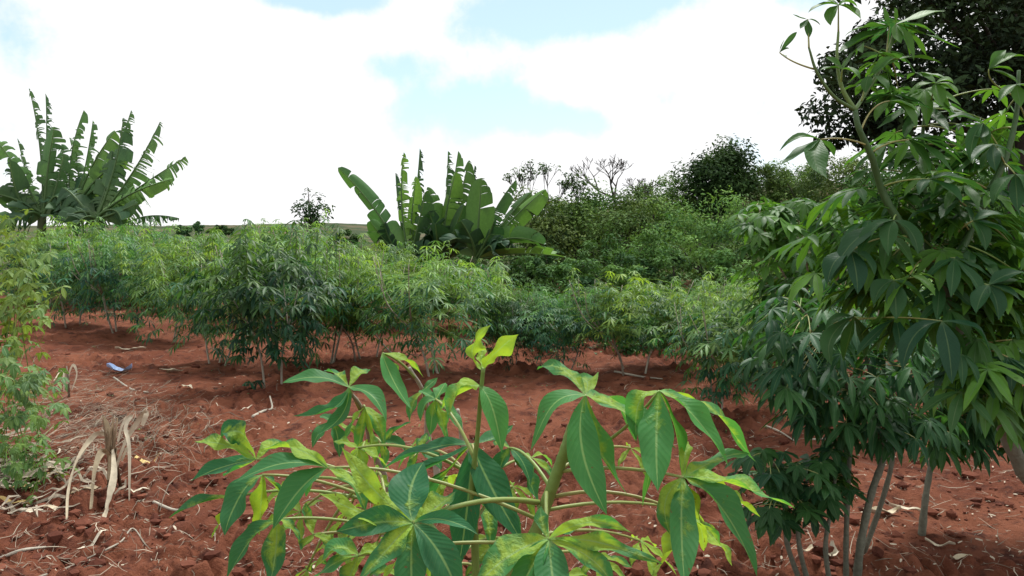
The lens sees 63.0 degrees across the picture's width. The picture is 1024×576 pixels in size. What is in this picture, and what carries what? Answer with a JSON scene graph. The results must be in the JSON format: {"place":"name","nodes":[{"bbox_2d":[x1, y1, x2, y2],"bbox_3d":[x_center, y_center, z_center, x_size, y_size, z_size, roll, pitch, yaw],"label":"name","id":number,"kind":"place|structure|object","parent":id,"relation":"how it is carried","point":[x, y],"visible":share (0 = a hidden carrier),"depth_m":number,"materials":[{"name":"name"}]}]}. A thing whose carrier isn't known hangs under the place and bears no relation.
{"place":"outdoors","nodes":[
{"label":"outdoors","id":0,"kind":"place"},
{"bbox_2d":[0,0,1007,225],"label":"sky","id":1,"kind":"structure","parent":0,"point":[264,102],"materials":[{"name":"white"}]},
{"bbox_2d":[0,184,1023,575],"bbox_3d":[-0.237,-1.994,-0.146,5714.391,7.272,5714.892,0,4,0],"label":"ground","id":2,"kind":"structure","parent":0,"point":[518,394],"depth_m":5.53,"materials":[{"name":"red soil"}]},
{"bbox_2d":[0,496,30,504],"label":"dry leaf","id":3,"kind":"object","parent":2,"relation":"on","point":[4,498],"visible":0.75,"depth_m":4.56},
{"bbox_2d":[0,546,46,557],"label":"stick","id":4,"kind":"object","parent":2,"relation":"on","point":[23,550],"visible":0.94,"depth_m":3.84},
{"bbox_2d":[0,209,70,436],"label":"weed plant","id":5,"kind":"object","parent":2,"relation":"on","point":[12,300],"visible":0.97,"depth_m":5.49,"materials":[{"name":"green plant"}]},
{"bbox_2d":[0,337,71,464],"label":"weed plant","id":6,"kind":"object","parent":2,"relation":"on","point":[33,381],"visible":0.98,"depth_m":5.04,"materials":[{"name":"green plant"}]},
{"bbox_2d":[0,89,77,275],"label":"banana plant","id":7,"kind":"object","parent":2,"relation":"on","point":[15,199],"visible":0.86,"depth_m":21.91,"materials":[{"name":"green plant"}]},
{"bbox_2d":[0,414,79,506],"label":"weed plant","id":8,"kind":"object","parent":2,"relation":"on","point":[16,453],"visible":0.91,"depth_m":4.68,"materials":[{"name":"green plant"}]},
{"bbox_2d":[0,225,87,305],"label":"cassava plant","id":9,"kind":"object","parent":2,"relation":"on","point":[39,240],"visible":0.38,"depth_m":15.65,"materials":[{"name":"green plant"}]},
{"bbox_2d":[43,487,78,509],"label":"dry leaf","id":10,"kind":"object","parent":2,"relation":"on","point":[53,506],"visible":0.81,"depth_m":4.42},
{"bbox_2d":[54,364,76,396],"bbox_3d":[-3.894,0.841,7.353,0.186,0.346,0.196,0,4,0],"label":"maize stub","id":11,"kind":"object","parent":2,"relation":"on","point":[67,375],"visible":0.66,"depth_m":7.36,"materials":[{"name":"plant"}]},
{"bbox_2d":[9,232,128,327],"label":"cassava plant","id":12,"kind":"object","parent":2,"relation":"on","point":[60,297],"visible":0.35,"depth_m":12.24,"materials":[{"name":"green plant"}]},
{"bbox_2d":[10,215,138,291],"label":"cassava plant","id":13,"kind":"object","parent":2,"relation":"on","point":[59,234],"visible":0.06,"depth_m":16.46,"materials":[{"name":"green plant"}]},
{"bbox_2d":[39,111,133,237],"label":"banana plant","id":14,"kind":"object","parent":2,"relation":"on","point":[84,182],"visible":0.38,"depth_m":22.48,"materials":[{"name":"green plant"}]},
{"bbox_2d":[45,217,162,305],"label":"cassava plant","id":15,"kind":"object","parent":2,"relation":"on","point":[92,234],"visible":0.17,"depth_m":15.54,"materials":[{"name":"green plant"}]},
{"bbox_2d":[66,410,148,518],"bbox_3d":[-2.196,0.938,4.460,0.337,0.514,0.549,1,4,14],"label":"maize stub","id":16,"kind":"object","parent":2,"relation":"on","point":[113,461],"visible":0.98,"depth_m":4.58,"materials":[{"name":"plant"}]},
{"bbox_2d":[37,224,183,334],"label":"cassava plant","id":17,"kind":"object","parent":2,"relation":"on","point":[102,266],"visible":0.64,"depth_m":11.41,"materials":[{"name":"green plant"}]},
{"bbox_2d":[106,363,131,370],"bbox_3d":[-3.993,0.804,8.493,0.132,0.093,0.213,3,5,35],"label":"plastic wrapper","id":18,"kind":"object","parent":2,"relation":"on","point":[114,367],"visible":1,"depth_m":8.50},
{"bbox_2d":[55,111,187,240],"bbox_3d":[-10.007,-2.262,21.472,3.688,4.705,1.439,0,4,0],"label":"banana plant","id":19,"kind":"object","parent":2,"relation":"on","point":[118,207],"visible":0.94,"depth_m":21.41,"materials":[{"name":"green plant"}]},
{"bbox_2d":[105,528,145,550],"bbox_3d":[-1.794,1.193,3.935,0.138,0.047,0.319,0,4,0],"label":"stick","id":20,"kind":"object","parent":2,"relation":"on","point":[112,546],"visible":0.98,"depth_m":3.90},
{"bbox_2d":[97,223,200,302],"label":"cassava plant","id":21,"kind":"object","parent":2,"relation":"on","point":[155,236],"visible":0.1,"depth_m":16.76,"materials":[{"name":"green plant"}]},
{"bbox_2d":[122,215,178,233],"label":"banana plant","id":22,"kind":"object","parent":2,"relation":"on","point":[142,219],"visible":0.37,"depth_m":23.85,"materials":[{"name":"green plant"}]},
{"bbox_2d":[0,337,303,517],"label":"dry weeds","id":23,"kind":"object","parent":2,"relation":"on","point":[27,474],"visible":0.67,"depth_m":5.63,"materials":[{"name":"plant"}]},
{"bbox_2d":[108,229,221,341],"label":"cassava plant","id":24,"kind":"object","parent":2,"relation":"on","point":[149,251],"visible":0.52,"depth_m":10.79,"materials":[{"name":"green plant"}]},
{"bbox_2d":[152,500,187,510],"bbox_3d":[-1.832,1.168,4.478,0.276,0.030,0.071,1,4,19],"label":"stick","id":25,"kind":"object","parent":2,"relation":"on","point":[165,506],"visible":0.6,"depth_m":4.47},
{"bbox_2d":[139,224,221,309],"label":"cassava plant","id":26,"kind":"object","parent":2,"relation":"on","point":[199,240],"visible":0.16,"depth_m":14.77,"materials":[{"name":"green plant"}]},
{"bbox_2d":[175,225,192,236],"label":"tree","id":27,"kind":"object","parent":2,"relation":"on","point":[184,230],"visible":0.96,"depth_m":119.25,"materials":[{"name":"green plant"}]},
{"bbox_2d":[192,221,204,235],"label":"tree","id":28,"kind":"object","parent":2,"relation":"on","point":[197,227],"visible":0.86,"depth_m":119.33,"materials":[{"name":"green plant"}]},
{"bbox_2d":[127,238,273,365],"bbox_3d":[-3.290,0.198,9.027,1.564,1.482,1.542,-3,5,-37],"label":"cassava plant","id":29,"kind":"object","parent":2,"relation":"on","point":[183,302],"visible":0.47,"depth_m":8.86,"materials":[{"name":"green plant"}]},
{"bbox_2d":[179,230,245,306],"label":"cassava plant","id":30,"kind":"object","parent":2,"relation":"on","point":[197,244],"visible":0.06,"depth_m":14.71,"materials":[{"name":"green plant"}]},
{"bbox_2d":[206,224,233,235],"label":"bush","id":31,"kind":"object","parent":2,"relation":"on","point":[226,230],"visible":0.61,"depth_m":128.93,"materials":[{"name":"green plant"}]},
{"bbox_2d":[207,219,301,312],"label":"cassava plant","id":32,"kind":"object","parent":2,"relation":"on","point":[226,248],"visible":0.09,"depth_m":12.69,"materials":[{"name":"green plant"}]},
{"bbox_2d":[172,219,354,389],"bbox_3d":[-2.137,0.189,7.790,1.683,1.652,1.619,4,6,45],"label":"cassava plant","id":33,"kind":"object","parent":2,"relation":"on","point":[254,283],"visible":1,"depth_m":7.57,"materials":[{"name":"green plant"}]},
{"bbox_2d":[244,209,338,325],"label":"cassava plant","id":34,"kind":"object","parent":2,"relation":"on","point":[267,236],"visible":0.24,"depth_m":12.36,"materials":[{"name":"green plant"}]},
{"bbox_2d":[290,187,335,242],"bbox_3d":[-4.332,-1.004,18.082,1.085,2.382,0.850,0,4,0],"label":"sapling","id":35,"kind":"object","parent":2,"relation":"on","point":[310,213],"visible":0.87,"depth_m":17.89,"materials":[{"name":"green plant"}]},
{"bbox_2d":[251,236,383,367],"bbox_3d":[-2.055,0.178,9.201,1.876,1.510,1.694,-2,5,-24],"label":"cassava plant","id":36,"kind":"object","parent":2,"relation":"on","point":[334,282],"visible":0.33,"depth_m":8.94,"materials":[{"name":"green plant"}]},
{"bbox_2d":[290,230,368,292],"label":"cassava plant","id":37,"kind":"object","parent":2,"relation":"on","point":[338,247],"visible":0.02,"depth_m":14.12,"materials":[{"name":"green plant"}]},
{"bbox_2d":[329,229,361,247],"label":"bush","id":38,"kind":"object","parent":2,"relation":"on","point":[353,237],"visible":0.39,"depth_m":59.88,"materials":[{"name":"green plant"}]},
{"bbox_2d":[302,229,398,305],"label":"cassava plant","id":39,"kind":"object","parent":2,"relation":"on","point":[373,248],"visible":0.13,"depth_m":13.72,"materials":[{"name":"green plant"}]},
{"bbox_2d":[298,250,421,361],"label":"cassava plant","id":40,"kind":"object","parent":2,"relation":"on","point":[357,314],"visible":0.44,"depth_m":9.06,"materials":[{"name":"green plant"}]},
{"bbox_2d":[283,352,468,575],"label":"cassava plant","id":41,"kind":"object","parent":2,"relation":"on","point":[369,419],"visible":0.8,"depth_m":1.54,"materials":[{"name":"plant"}]},
{"bbox_2d":[341,241,427,328],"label":"cassava plant","id":42,"kind":"object","parent":2,"relation":"on","point":[389,259],"visible":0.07,"depth_m":12.29,"materials":[{"name":"green plant"}]},
{"bbox_2d":[338,150,440,261],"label":"banana plant","id":43,"kind":"object","parent":2,"relation":"on","point":[392,232],"visible":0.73,"depth_m":14.90,"materials":[{"name":"green plant"}]},
{"bbox_2d":[49,296,774,439],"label":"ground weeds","id":44,"kind":"object","parent":2,"relation":"on","point":[379,358],"visible":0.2,"depth_m":9.88,"materials":[{"name":"green plant"}]},
{"bbox_2d":[365,250,461,322],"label":"cassava plant","id":45,"kind":"object","parent":2,"relation":"on","point":[410,265],"visible":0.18,"depth_m":11.89,"materials":[{"name":"green plant"}]},
{"bbox_2d":[347,240,521,376],"bbox_3d":[-0.609,0.235,8.292,1.777,1.424,1.803,-3,5,-31],"label":"cassava plant","id":46,"kind":"object","parent":2,"relation":"on","point":[413,303],"visible":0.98,"depth_m":8.09,"materials":[{"name":"green plant"}]},
{"bbox_2d":[415,151,476,273],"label":"banana plant","id":47,"kind":"object","parent":2,"relation":"on","point":[449,215],"visible":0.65,"depth_m":15.20,"materials":[{"name":"green plant"}]},
{"bbox_2d":[412,254,487,280],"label":"bush","id":48,"kind":"object","parent":2,"relation":"on","point":[465,258],"visible":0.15,"depth_m":18.60,"materials":[{"name":"green plant"}]},
{"bbox_2d":[420,258,503,327],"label":"cassava plant","id":49,"kind":"object","parent":2,"relation":"on","point":[482,279],"visible":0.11,"depth_m":11.89,"materials":[{"name":"green plant"}]},
{"bbox_2d":[0,273,932,356],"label":"undergrowth","id":50,"kind":"object","parent":2,"relation":"on","point":[629,352],"visible":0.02,"depth_m":10.37,"materials":[{"name":"green plant"}]},
{"bbox_2d":[169,325,793,575],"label":"cassava plant","id":51,"kind":"object","parent":2,"relation":"on","point":[404,513],"visible":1,"depth_m":1.14,"materials":[{"name":"plant"}]},
{"bbox_2d":[471,278,524,332],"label":"cassava plant","id":52,"kind":"object","parent":2,"relation":"on","point":[499,292],"visible":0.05,"depth_m":11.89,"materials":[{"name":"green plant"}]},
{"bbox_2d":[439,178,564,281],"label":"banana plant","id":53,"kind":"object","parent":2,"relation":"on","point":[486,238],"visible":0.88,"depth_m":14.53,"materials":[{"name":"green plant"}]},
{"bbox_2d":[0,302,1023,575],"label":"straw litter","id":54,"kind":"object","parent":2,"relation":"on","point":[446,504],"visible":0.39,"depth_m":4.30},
{"bbox_2d":[0,319,1023,575],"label":"soil clods","id":55,"kind":"object","parent":2,"relation":"on","point":[240,571],"visible":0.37,"depth_m":4.22,"materials":[{"name":"soil"}]},
{"bbox_2d":[474,279,550,370],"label":"cassava plant","id":56,"kind":"object","parent":2,"relation":"on","point":[518,306],"visible":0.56,"depth_m":8.78,"materials":[{"name":"green plant"}]},
{"bbox_2d":[492,254,556,295],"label":"bush","id":57,"kind":"object","parent":2,"relation":"on","point":[528,266],"visible":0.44,"depth_m":15.83,"materials":[{"name":"green plant"}]},
{"bbox_2d":[508,283,564,312],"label":"cassava plant","id":58,"kind":"object","parent":2,"relation":"on","point":[541,293],"visible":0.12,"depth_m":11.52,"materials":[{"name":"green plant"}]},
{"bbox_2d":[502,159,574,204],"bbox_3d":[0.728,-2.111,24.854,2.214,3.490,1.259,1,4,16],"label":"thin tree","id":59,"kind":"object","parent":2,"relation":"on","point":[564,187],"visible":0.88,"depth_m":24.91,"materials":[{"name":"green plant"}]},
{"bbox_2d":[486,184,595,273],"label":"bush","id":60,"kind":"object","parent":2,"relation":"on","point":[555,236],"visible":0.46,"depth_m":23.48,"materials":[{"name":"green plant"}]},
{"bbox_2d":[510,246,580,285],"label":"bush","id":61,"kind":"object","parent":2,"relation":"on","point":[537,262],"visible":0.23,"depth_m":18.02,"materials":[{"name":"green plant"}]},
{"bbox_2d":[506,284,618,371],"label":"cassava plant","id":62,"kind":"object","parent":2,"relation":"on","point":[560,336],"visible":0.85,"depth_m":8.43,"materials":[{"name":"green plant"}]},
{"bbox_2d":[524,196,607,258],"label":"bush","id":63,"kind":"object","parent":2,"relation":"on","point":[563,251],"visible":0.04,"depth_m":27.56,"materials":[{"name":"green plant"}]},
{"bbox_2d":[527,259,605,298],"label":"bush","id":64,"kind":"object","parent":2,"relation":"on","point":[563,270],"visible":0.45,"depth_m":14.89,"materials":[{"name":"green plant"}]},
{"bbox_2d":[546,169,591,257],"bbox_3d":[1.540,-1.945,24.765,1.754,3.136,1.074,-1,4,-9],"label":"thin tree","id":65,"kind":"object","parent":2,"relation":"on","point":[575,182],"visible":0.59,"depth_m":24.55,"materials":[{"name":"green plant"}]},
{"bbox_2d":[527,177,643,264],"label":"bush","id":66,"kind":"object","parent":2,"relation":"on","point":[583,209],"visible":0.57,"depth_m":24.47,"materials":[{"name":"green plant"}]},
{"bbox_2d":[535,231,643,288],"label":"bush","id":67,"kind":"object","parent":2,"relation":"on","point":[622,262],"visible":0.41,"depth_m":18.81,"materials":[{"name":"green plant"}]},
{"bbox_2d":[567,283,613,317],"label":"cassava plant","id":68,"kind":"object","parent":2,"relation":"on","point":[585,289],"visible":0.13,"depth_m":11.49,"materials":[{"name":"green plant"}]},
{"bbox_2d":[573,187,651,258],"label":"bush","id":69,"kind":"object","parent":2,"relation":"on","point":[608,198],"visible":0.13,"depth_m":28.71,"materials":[{"name":"green plant"}]},
{"bbox_2d":[573,259,656,292],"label":"bush","id":70,"kind":"object","parent":2,"relation":"on","point":[639,269],"visible":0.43,"depth_m":15.30,"materials":[{"name":"green plant"}]},
{"bbox_2d":[570,154,659,242],"bbox_3d":[3.828,-3.055,30.840,2.311,3.658,3.224,-3,5,-36],"label":"bare tree","id":71,"kind":"object","parent":2,"relation":"on","point":[614,173],"visible":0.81,"depth_m":30.49,"materials":[{"name":"brown plant"}]},
{"bbox_2d":[586,187,655,264],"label":"bush","id":72,"kind":"object","parent":2,"relation":"on","point":[632,231],"visible":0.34,"depth_m":25.71,"materials":[{"name":"green plant"}]},
{"bbox_2d":[553,268,703,375],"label":"cassava plant","id":73,"kind":"object","parent":2,"relation":"on","point":[628,330],"visible":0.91,"depth_m":8.15,"materials":[{"name":"green plant"}]},
{"bbox_2d":[614,370,662,378],"bbox_3d":[1.244,0.862,8.257,0.548,0.035,0.024,3,5,40],"label":"stick","id":74,"kind":"object","parent":2,"relation":"on","point":[629,374],"visible":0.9,"depth_m":8.28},
{"bbox_2d":[599,223,678,277],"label":"bush","id":75,"kind":"object","parent":2,"relation":"on","point":[650,237],"visible":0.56,"depth_m":19.78,"materials":[{"name":"green plant"}]},
{"bbox_2d":[607,183,680,244],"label":"bush","id":76,"kind":"object","parent":2,"relation":"on","point":[649,195],"visible":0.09,"depth_m":32.37,"materials":[{"name":"green plant"}]},
{"bbox_2d":[625,277,676,308],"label":"cassava plant","id":77,"kind":"object","parent":2,"relation":"on","point":[656,289],"visible":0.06,"depth_m":11.38,"materials":[{"name":"green plant"}]},
{"bbox_2d":[617,180,691,252],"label":"bush","id":78,"kind":"object","parent":2,"relation":"on","point":[652,200],"visible":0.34,"depth_m":29.45,"materials":[{"name":"green plant"}]},
{"bbox_2d":[638,245,696,290],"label":"bush","id":79,"kind":"object","parent":2,"relation":"on","point":[676,258],"visible":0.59,"depth_m":15.85,"materials":[{"name":"green plant"}]},
{"bbox_2d":[635,286,714,362],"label":"cassava plant","id":80,"kind":"object","parent":2,"relation":"on","point":[687,300],"visible":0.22,"depth_m":8.57,"materials":[{"name":"green plant"}]},
{"bbox_2d":[640,172,717,231],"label":"bush","id":81,"kind":"object","parent":2,"relation":"on","point":[675,195],"visible":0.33,"depth_m":33.00,"materials":[{"name":"green plant"}]},
{"bbox_2d":[641,185,757,283],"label":"bush","id":82,"kind":"object","parent":2,"relation":"on","point":[696,230],"visible":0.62,"depth_m":20.64,"materials":[{"name":"green plant"}]},
{"bbox_2d":[669,275,747,310],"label":"cassava plant","id":83,"kind":"object","parent":2,"relation":"on","point":[714,288],"visible":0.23,"depth_m":10.90,"materials":[{"name":"green plant"}]},
{"bbox_2d":[668,133,767,229],"bbox_3d":[8.088,-4.080,32.689,3.682,3.869,3.447,-4,5,-40],"label":"tree","id":84,"kind":"object","parent":2,"relation":"on","point":[722,168],"visible":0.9,"depth_m":32.02,"materials":[{"name":"green plant"}]},
{"bbox_2d":[650,282,787,409],"bbox_3d":[1.743,0.528,6.790,1.167,1.146,1.123,-2,5,-31],"label":"cassava plant","id":85,"kind":"object","parent":2,"relation":"on","point":[714,335],"visible":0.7,"depth_m":6.58,"materials":[{"name":"green plant"}]},
{"bbox_2d":[689,247,761,292],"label":"bush","id":86,"kind":"object","parent":2,"relation":"on","point":[724,262],"visible":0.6,"depth_m":15.86,"materials":[{"name":"green plant"}]},
{"bbox_2d":[700,271,757,299],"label":"cassava plant","id":87,"kind":"object","parent":2,"relation":"on","point":[742,288],"visible":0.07,"depth_m":11.51,"materials":[{"name":"green plant"}]},
{"bbox_2d":[487,168,989,292],"bbox_3d":[16.492,-3.112,32.455,37.201,4.939,29.984,0,4,0],"label":"hillside scrub","id":88,"kind":"object","parent":2,"relation":"on","point":[611,255],"visible":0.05,"depth_m":23.33,"materials":[{"name":"green plant"}]},
{"bbox_2d":[705,194,771,278],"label":"bush","id":89,"kind":"object","parent":2,"relation":"on","point":[735,246],"visible":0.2,"depth_m":19.96,"materials":[{"name":"green plant"}]},
{"bbox_2d":[694,271,811,381],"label":"cassava plant","id":90,"kind":"object","parent":2,"relation":"on","point":[741,296],"visible":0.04,"depth_m":7.84,"materials":[{"name":"green plant"}]},
{"bbox_2d":[738,164,798,209],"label":"bush","id":91,"kind":"object","parent":2,"relation":"on","point":[760,191],"visible":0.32,"depth_m":33.28,"materials":[{"name":"green plant"}]},
{"bbox_2d":[724,444,868,575],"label":"cassava plant","id":92,"kind":"object","parent":2,"relation":"on","point":[828,490],"visible":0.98,"depth_m":3.25,"materials":[{"name":"green plant"}]},
{"bbox_2d":[748,158,847,204],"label":"bush","id":93,"kind":"object","parent":2,"relation":"on","point":[770,169],"visible":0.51,"depth_m":32.72,"materials":[{"name":"green plant"}]},
{"bbox_2d":[726,194,934,332],"bbox_3d":[2.342,0.195,6.198,1.575,1.773,1.178,0,4,0],"label":"cassava plant","id":94,"kind":"object","parent":2,"relation":"on","point":[776,219],"visible":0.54,"depth_m":5.99,"materials":[{"name":"green plant"}]},
{"bbox_2d":[828,541,838,556],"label":"dry leaf","id":95,"kind":"object","parent":2,"relation":"on","point":[834,552],"visible":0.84,"depth_m":3.75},
{"bbox_2d":[790,152,906,219],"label":"bush","id":96,"kind":"object","parent":2,"relation":"on","point":[848,168],"visible":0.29,"depth_m":29.66,"materials":[{"name":"green plant"}]},
{"bbox_2d":[731,278,971,575],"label":"cassava plant","id":97,"kind":"object","parent":2,"relation":"on","point":[804,382],"visible":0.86,"depth_m":3.26,"materials":[{"name":"green plant"}]},
{"bbox_2d":[781,267,928,377],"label":"cassava plant","id":98,"kind":"object","parent":2,"relation":"on","point":[876,312],"visible":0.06,"depth_m":7.84,"materials":[{"name":"green plant"}]},
{"bbox_2d":[863,506,900,512],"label":"dry leaf","id":99,"kind":"object","parent":2,"relation":"on","point":[892,510],"visible":0.69,"depth_m":4.39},
{"bbox_2d":[836,147,944,223],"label":"bush","id":100,"kind":"object","parent":2,"relation":"on","point":[872,199],"visible":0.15,"depth_m":27.71,"materials":[{"name":"green plant"}]},
{"bbox_2d":[760,0,1023,483],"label":"cassava plant","id":101,"kind":"object","parent":2,"relation":"on","point":[981,373],"visible":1,"depth_m":2.02,"materials":[{"name":"green plant"}]},
{"bbox_2d":[889,503,920,511],"bbox_3d":[2.132,1.187,4.517,0.174,0.038,0.038,1,4,15],"label":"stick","id":102,"kind":"object","parent":2,"relation":"on","point":[907,508],"visible":0.72,"depth_m":4.52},
{"bbox_2d":[794,0,1023,279],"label":"tree","id":103,"kind":"object","parent":2,"relation":"on","point":[966,68],"visible":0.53,"depth_m":13.61,"materials":[{"name":"green plant"}]},
{"bbox_2d":[862,265,996,372],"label":"cassava plant","id":104,"kind":"object","parent":2,"relation":"on","point":[921,290],"visible":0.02,"depth_m":7.87,"materials":[{"name":"green plant"}]},
{"bbox_2d":[925,537,954,546],"bbox_3d":[2.044,1.216,3.985,0.131,0.040,0.029,3,5,36],"label":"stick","id":105,"kind":"object","parent":2,"relation":"on","point":[935,544],"visible":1,"depth_m":3.99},
{"bbox_2d":[863,308,1023,535],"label":"cassava plant","id":106,"kind":"object","parent":2,"relation":"on","point":[979,441],"visible":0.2,"depth_m":3.83,"materials":[{"name":"green plant"}]},
{"bbox_2d":[910,159,1000,244],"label":"bush","id":107,"kind":"object","parent":2,"relation":"on","point":[978,176],"visible":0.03,"depth_m":25.79,"materials":[{"name":"green plant"}]},
{"bbox_2d":[950,553,971,559],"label":"dry leaf","id":108,"kind":"object","parent":2,"relation":"on","point":[957,556],"visible":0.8,"depth_m":3.85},
{"bbox_2d":[962,168,1007,214],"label":"bush","id":109,"kind":"object","parent":2,"relation":"on","point":[992,205],"visible":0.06,"depth_m":23.97,"materials":[{"name":"green plant"}]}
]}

